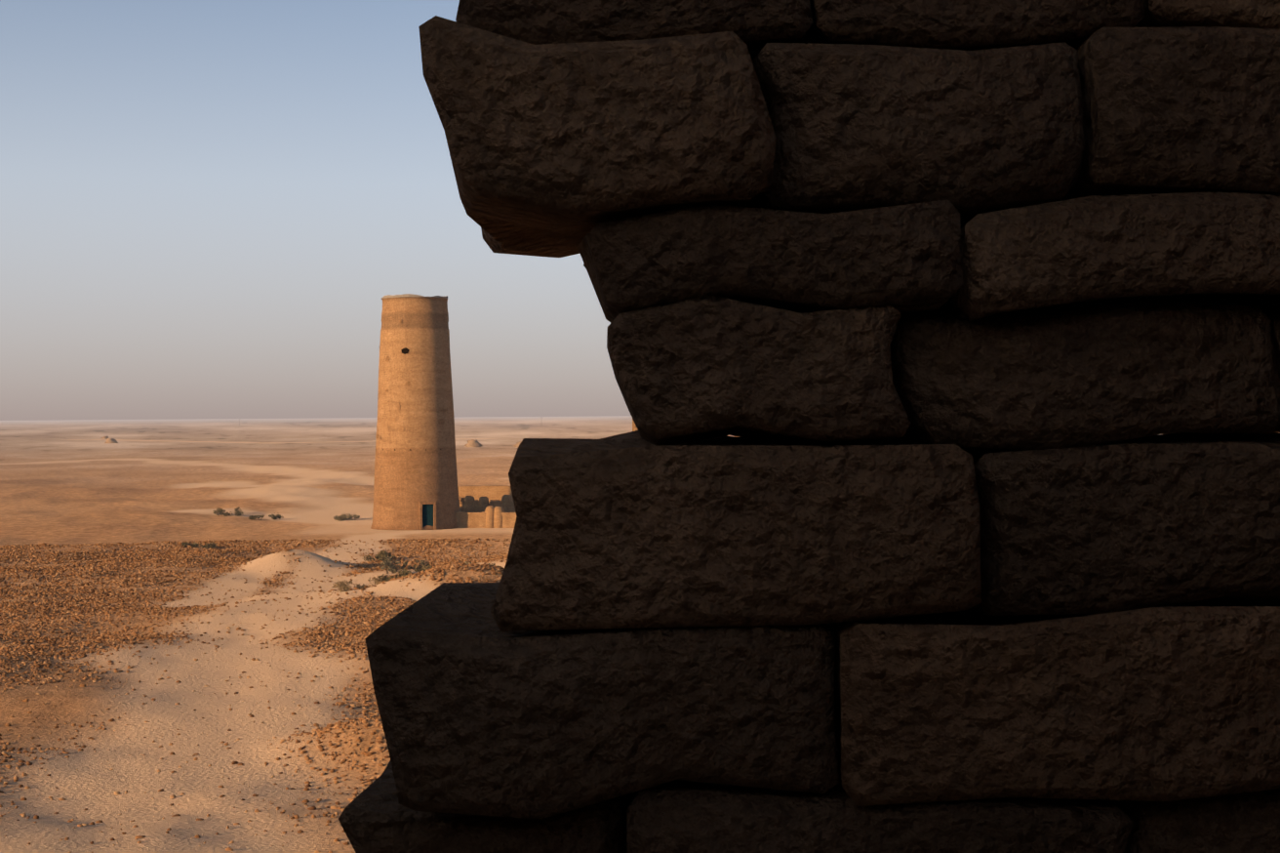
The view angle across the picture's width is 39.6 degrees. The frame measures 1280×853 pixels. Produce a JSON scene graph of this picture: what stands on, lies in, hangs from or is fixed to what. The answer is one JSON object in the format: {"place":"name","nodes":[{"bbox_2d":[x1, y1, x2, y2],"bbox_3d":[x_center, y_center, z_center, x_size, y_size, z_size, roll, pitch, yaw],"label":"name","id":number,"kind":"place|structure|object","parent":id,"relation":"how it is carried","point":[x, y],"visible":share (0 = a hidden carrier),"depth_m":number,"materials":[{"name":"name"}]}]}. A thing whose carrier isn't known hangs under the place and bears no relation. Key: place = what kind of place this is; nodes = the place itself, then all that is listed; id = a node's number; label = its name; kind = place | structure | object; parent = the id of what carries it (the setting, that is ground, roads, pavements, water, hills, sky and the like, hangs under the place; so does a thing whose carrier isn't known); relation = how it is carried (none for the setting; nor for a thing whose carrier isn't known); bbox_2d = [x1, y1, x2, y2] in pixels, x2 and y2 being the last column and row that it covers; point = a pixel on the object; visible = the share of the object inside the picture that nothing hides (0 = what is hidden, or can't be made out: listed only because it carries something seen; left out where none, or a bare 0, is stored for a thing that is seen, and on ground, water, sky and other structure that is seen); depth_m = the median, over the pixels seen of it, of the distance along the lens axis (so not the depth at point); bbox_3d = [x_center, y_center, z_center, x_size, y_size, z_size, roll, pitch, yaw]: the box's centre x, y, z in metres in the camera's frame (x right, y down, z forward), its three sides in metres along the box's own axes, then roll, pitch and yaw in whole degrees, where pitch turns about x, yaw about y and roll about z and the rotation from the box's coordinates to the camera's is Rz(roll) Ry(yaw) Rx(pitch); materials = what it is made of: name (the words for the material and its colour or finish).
{"place":"outdoors","nodes":[
{"label":"outdoors","id":0,"kind":"place"},
{"bbox_2d":[0,0,631,420],"label":"sky","id":1,"kind":"structure","parent":0,"point":[210,209],"materials":[{"name":"blue"}]},
{"bbox_2d":[0,415,732,852],"bbox_3d":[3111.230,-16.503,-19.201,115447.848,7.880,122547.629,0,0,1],"label":"ground","id":2,"kind":"structure","parent":0,"point":[154,482],"depth_m":84.35,"materials":[{"name":"beige sand"}]},
{"bbox_2d":[181,541,217,548],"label":"shrub","id":3,"kind":"object","parent":2,"relation":"on","point":[209,545],"visible":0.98,"depth_m":134.77,"materials":[{"name":"green plant"}]},
{"bbox_2d":[212,507,243,516],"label":"shrub","id":4,"kind":"object","parent":2,"relation":"on","point":[220,511],"visible":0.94,"depth_m":174.17,"materials":[{"name":"green plant"}]},
{"bbox_2d":[0,537,511,852],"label":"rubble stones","id":5,"kind":"object","parent":2,"relation":"on","point":[32,648],"visible":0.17,"depth_m":91.69,"materials":[{"name":"brown stone"}]},
{"bbox_2d":[248,512,283,519],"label":"shrub","id":6,"kind":"object","parent":2,"relation":"on","point":[277,516],"visible":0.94,"depth_m":168.14,"materials":[{"name":"green plant"}]},
{"bbox_2d":[100,436,521,446],"bbox_3d":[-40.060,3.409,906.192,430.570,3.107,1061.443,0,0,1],"label":"rock outcrops","id":7,"kind":"object","parent":2,"relation":"on","point":[472,443],"visible":0.25,"depth_m":566.68,"materials":[{"name":"brown stone"}]},
{"bbox_2d":[333,512,359,520],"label":"shrub","id":8,"kind":"object","parent":2,"relation":"on","point":[341,517],"visible":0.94,"depth_m":167.54,"materials":[{"name":"grey plant"}]},
{"bbox_2d":[331,575,383,592],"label":"shrub","id":9,"kind":"object","parent":2,"relation":"on","point":[343,586],"visible":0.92,"depth_m":97.81,"materials":[{"name":"green plant"}]},
{"bbox_2d":[362,550,396,560],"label":"shrub","id":10,"kind":"object","parent":2,"relation":"on","point":[381,554],"visible":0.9,"depth_m":124.19,"materials":[{"name":"green plant"}]},
{"bbox_2d":[376,567,426,581],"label":"shrub","id":11,"kind":"object","parent":2,"relation":"on","point":[404,573],"visible":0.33,"depth_m":105.86,"materials":[{"name":"green plant"}]},
{"bbox_2d":[380,555,429,573],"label":"shrub","id":12,"kind":"object","parent":2,"relation":"on","point":[390,566],"visible":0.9,"depth_m":112.33,"materials":[{"name":"grey plant"}]},
{"bbox_2d":[370,293,459,529],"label":"tower","id":13,"kind":"structure","parent":2,"relation":"on","point":[416,486],"depth_m":152.62,"materials":[{"name":"brick"}]},
{"bbox_2d":[413,563,431,572],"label":"shrub","id":14,"kind":"object","parent":2,"relation":"on","point":[426,566],"visible":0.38,"depth_m":108.68,"materials":[{"name":"green plant"}]},
{"bbox_2d":[455,484,516,527],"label":"mosque walls","id":15,"kind":"structure","parent":2,"relation":"on","point":[488,506],"depth_m":162.64,"materials":[{"name":"beige stone"}]},
{"bbox_2d":[632,419,638,431],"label":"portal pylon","id":16,"kind":"object","parent":2,"relation":"on","point":[634,427],"depth_m":166.79,"materials":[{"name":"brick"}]},
{"bbox_2d":[338,0,1279,852],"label":"ruin wall","id":17,"kind":"structure","parent":2,"relation":"on","point":[951,328],"depth_m":1.16,"materials":[{"name":"stone"}]}
]}

